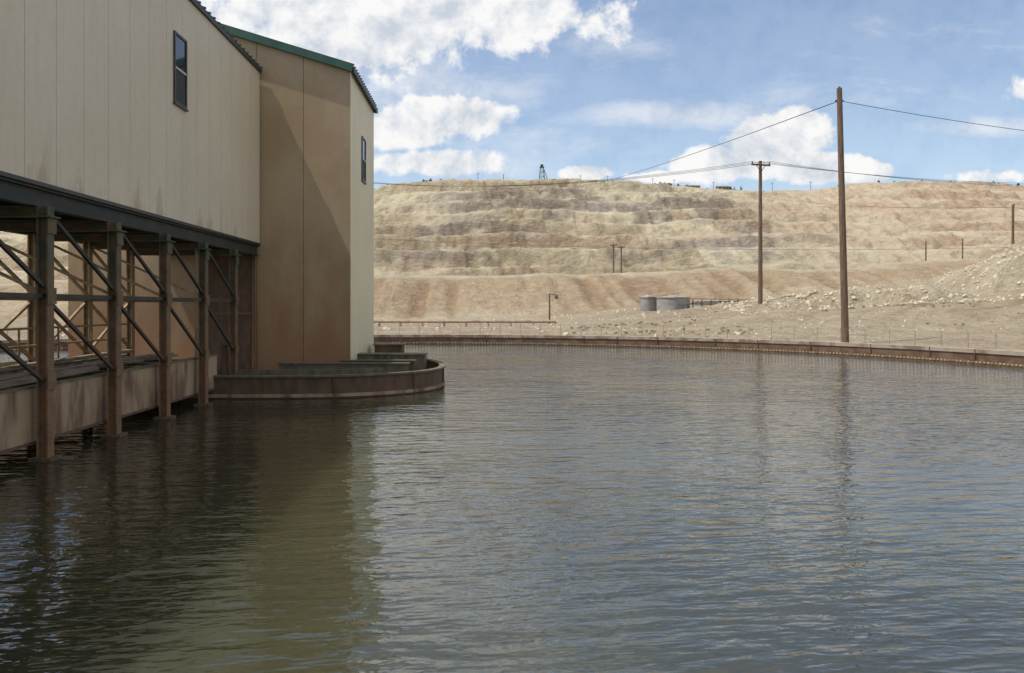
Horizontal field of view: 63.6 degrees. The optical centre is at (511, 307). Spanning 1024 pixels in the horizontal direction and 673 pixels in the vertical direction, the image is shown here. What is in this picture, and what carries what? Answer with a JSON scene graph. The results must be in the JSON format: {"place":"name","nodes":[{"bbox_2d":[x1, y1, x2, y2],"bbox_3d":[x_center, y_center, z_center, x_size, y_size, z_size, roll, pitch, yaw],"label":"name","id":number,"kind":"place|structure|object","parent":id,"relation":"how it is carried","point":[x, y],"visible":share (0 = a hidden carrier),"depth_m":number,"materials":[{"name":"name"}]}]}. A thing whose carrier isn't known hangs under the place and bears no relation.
{"place":"outdoors","nodes":[
{"label":"outdoors","id":0,"kind":"place"},
{"bbox_2d":[351,71,373,359],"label":"tower side walls","id":1,"kind":"structure","parent":0,"point":[362,252],"depth_m":34.73,"materials":[{"name":"beige metal"}]},
{"bbox_2d":[361,136,366,184],"bbox_3d":[-6.308,-6.250,35.200,0.072,1.900,1.060,0,0,-2],"label":"frame","id":2,"kind":"object","parent":1,"relation":"attached to","point":[362,159],"visible":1,"depth_m":34.70,"materials":[{"name":"grey metal"}]},
{"bbox_2d":[363,140,364,179],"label":"panes","id":3,"kind":"object","parent":2,"relation":"in","point":[364,159],"visible":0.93,"depth_m":35.29,"materials":[{"name":"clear glass"}]},
{"bbox_2d":[0,344,1023,672],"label":"water","id":4,"kind":"structure","parent":0,"point":[506,508],"depth_m":11.33,"materials":[{"name":"grey liquid"}]},
{"bbox_2d":[0,206,240,461],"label":"steel trestle","id":5,"kind":"object","parent":4,"relation":"in","point":[41,297],"visible":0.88,"depth_m":20.61,"materials":[{"name":"brown metal"}]},
{"bbox_2d":[0,250,227,454],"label":"launder trough","id":6,"kind":"object","parent":5,"relation":"on","point":[80,396],"visible":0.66,"depth_m":19.22,"materials":[{"name":"beige concrete"}]},
{"bbox_2d":[0,0,261,255],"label":"elevated gallery","id":7,"kind":"object","parent":5,"relation":"on","point":[137,116],"visible":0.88,"depth_m":20.49,"materials":[{"name":"beige metal"}]},
{"bbox_2d":[173,30,188,111],"bbox_3d":[-9.420,-6.695,23.480,0.072,2.050,1.010,0,0,-2],"label":"gallery window","id":8,"kind":"structure","parent":7,"relation":"in","point":[179,43],"depth_m":23.42,"materials":[{"name":"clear glass"}]},
{"bbox_2d":[0,343,444,398],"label":"pier platform","id":9,"kind":"structure","parent":4,"relation":"in","point":[386,369],"depth_m":28.01,"materials":[{"name":"rusty brown steel"},{"name":"concrete"}]},
{"bbox_2d":[68,34,373,369],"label":"tower end walls","id":10,"kind":"structure","parent":9,"relation":"on","point":[302,286],"depth_m":31.84,"materials":[{"name":"beige metal"}]},
{"bbox_2d":[208,255,254,369],"bbox_3d":[-10.948,0.150,31.712,2.100,4.500,0.097,0,0,-2],"label":"bay door","id":11,"kind":"structure","parent":10,"relation":"attached to","point":[217,288],"depth_m":31.72,"materials":[{"name":"brown metal"}]},
{"bbox_2d":[220,23,377,113],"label":"tower roof","id":12,"kind":"structure","parent":10,"relation":"on","point":[296,50],"depth_m":31.68,"materials":[{"name":"green metal"}]},
{"bbox_2d":[350,71,350,359],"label":"corner trim","id":13,"kind":"structure","parent":10,"relation":"attached to","point":[350,215],"depth_m":31.89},
{"bbox_2d":[0,178,1023,350],"bbox_3d":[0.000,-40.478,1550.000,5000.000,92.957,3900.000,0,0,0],"label":"ground terrain","id":14,"kind":"structure","parent":0,"point":[706,233],"depth_m":369.47,"materials":[{"name":"beige soil"}]},
{"bbox_2d":[374,320,556,326],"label":"pipeline","id":15,"kind":"object","parent":14,"relation":"on","point":[463,321],"visible":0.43,"depth_m":113.70,"materials":[{"name":"paint"}]},
{"bbox_2d":[0,323,1020,349],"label":"wire fence","id":16,"kind":"object","parent":14,"relation":"on","point":[540,333],"visible":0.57,"depth_m":61.81,"materials":[{"name":"metal"}]},
{"bbox_2d":[0,334,1023,366],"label":"clarifier tank rim","id":17,"kind":"object","parent":14,"relation":"on","point":[1013,358],"visible":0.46,"depth_m":58.00,"materials":[{"name":"rusted steel"},{"name":"painted metal"}]},
{"bbox_2d":[61,240,1023,341],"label":"rock rubble","id":18,"kind":"object","parent":14,"relation":"on","point":[878,291],"visible":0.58,"depth_m":99.12,"materials":[{"name":"beige stone"}]},
{"bbox_2d":[539,164,547,179],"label":"mine headframe","id":19,"kind":"object","parent":14,"relation":"on","point":[542,167],"visible":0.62,"depth_m":574.60,"materials":[{"name":"grey metal"}]},
{"bbox_2d":[549,293,557,323],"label":"lamp post","id":20,"kind":"object","parent":14,"relation":"on","point":[556,296],"visible":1,"depth_m":119.89,"materials":[{"name":"grey metal"}]},
{"bbox_2d":[610,244,616,272],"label":"utility pole","id":21,"kind":"object","parent":14,"relation":"on","point":[613,245],"visible":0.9,"depth_m":299.73,"materials":[{"name":"brown wood"}]},
{"bbox_2d":[387,239,1007,249],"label":"power line","id":22,"kind":"object","parent":21,"relation":"attached to","point":[737,249],"visible":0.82,"depth_m":299.96,"materials":[{"name":"metal"}]},
{"bbox_2d":[618,246,624,272],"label":"utility pole","id":23,"kind":"object","parent":14,"relation":"on","point":[621,247],"visible":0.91,"depth_m":299.76,"materials":[{"name":"brown wood"}]},
{"bbox_2d":[639,292,656,310],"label":"round storage tank","id":24,"kind":"object","parent":14,"relation":"on","point":[648,302],"visible":0.83,"depth_m":131.75,"materials":[{"name":"metal"}]},
{"bbox_2d":[656,289,690,310],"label":"round storage tank","id":25,"kind":"object","parent":14,"relation":"on","point":[671,302],"visible":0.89,"depth_m":127.79,"materials":[{"name":"metal"}]},
{"bbox_2d":[380,178,1019,189],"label":"distant trees","id":26,"kind":"object","parent":14,"relation":"on","point":[878,181],"visible":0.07,"depth_m":561.45,"materials":[{"name":"plant"}]},
{"bbox_2d":[691,286,737,306],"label":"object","id":27,"kind":"object","parent":14,"relation":"on","point":[712,301],"visible":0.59,"depth_m":136.97,"materials":[{"name":"metal"}]},
{"bbox_2d":[687,298,748,307],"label":"pipe rack","id":28,"kind":"object","parent":14,"relation":"on","point":[692,303],"visible":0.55,"depth_m":128.01,"materials":[{"name":"metal"}]},
{"bbox_2d":[715,186,729,189],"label":"distant building","id":29,"kind":"structure","parent":14,"relation":"on","point":[722,187],"depth_m":562.00,"materials":[{"name":"paint"}]},
{"bbox_2d":[751,161,770,304],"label":"utility pole","id":30,"kind":"object","parent":14,"relation":"on","point":[760,274],"visible":0.91,"depth_m":99.81,"materials":[{"name":"brown wood"}]},
{"bbox_2d":[771,161,1006,185],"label":"power line","id":31,"kind":"object","parent":30,"relation":"attached to","point":[894,177],"visible":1,"depth_m":106.12,"materials":[{"name":"metal"}]},
{"bbox_2d":[761,161,1019,184],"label":"power line","id":32,"kind":"object","parent":30,"relation":"attached to","point":[898,177],"visible":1,"depth_m":107.46,"materials":[{"name":"metal"}]},
{"bbox_2d":[570,294,1018,336],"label":"dry grass","id":33,"kind":"structure","parent":14,"relation":"on","point":[652,331],"depth_m":85.46,"materials":[{"name":"beige plant"}]},
{"bbox_2d":[835,86,848,342],"bbox_3d":[24.007,-6.434,60.000,1.013,19.171,0.540,0,0,0],"label":"utility pole","id":34,"kind":"object","parent":14,"relation":"on","point":[843,271],"visible":0.82,"depth_m":59.81,"materials":[{"name":"brown wood"}]},
{"bbox_2d":[512,102,835,190],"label":"power line","id":35,"kind":"object","parent":34,"relation":"attached to","point":[716,145],"visible":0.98,"depth_m":85.66,"materials":[{"name":"metal"}]},
{"bbox_2d":[843,101,1023,130],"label":"power line","id":36,"kind":"object","parent":34,"relation":"attached to","point":[930,116],"visible":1,"depth_m":62.93,"materials":[{"name":"metal"}]},
{"bbox_2d":[925,241,926,260],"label":"utility pole","id":37,"kind":"object","parent":14,"relation":"on","point":[925,250],"visible":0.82,"depth_m":329.82,"materials":[{"name":"brown wood"}]},
{"bbox_2d":[1011,203,1014,245],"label":"utility pole","id":38,"kind":"object","parent":14,"relation":"on","point":[1012,231],"visible":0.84,"depth_m":159.84,"materials":[{"name":"brown wood"}]},
{"bbox_2d":[734,189,1007,207],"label":"power line","id":39,"kind":"object","parent":38,"relation":"attached to","point":[895,207],"visible":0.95,"depth_m":216.26,"materials":[{"name":"metal"}]},
{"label":"utility pole","id":40,"kind":"object","parent":14,"relation":"on","visible":0},
{"bbox_2d":[374,161,750,185],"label":"power line","id":41,"kind":"object","parent":40,"relation":"attached to","point":[593,180],"visible":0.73,"depth_m":108.66,"materials":[{"name":"metal"}]},
{"bbox_2d":[380,162,755,185],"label":"power line","id":42,"kind":"object","parent":40,"relation":"attached to","point":[592,181],"visible":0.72,"depth_m":109.33,"materials":[{"name":"metal"}]},
{"bbox_2d":[374,161,770,185],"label":"power line","id":43,"kind":"object","parent":40,"relation":"attached to","point":[599,181],"visible":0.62,"depth_m":108.75,"materials":[{"name":"metal"}]},
{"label":"utility pole","id":44,"kind":"object","parent":14,"relation":"on","visible":0},
{"bbox_2d":[751,161,1001,182],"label":"power line","id":45,"kind":"object","parent":44,"relation":"attached to","point":[881,175],"visible":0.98,"depth_m":107.12,"materials":[{"name":"metal"}]},
{"bbox_2d":[0,0,1023,231],"label":"sky","id":46,"kind":"structure","parent":0,"point":[460,89],"materials":[{"name":"blue"}]}
]}

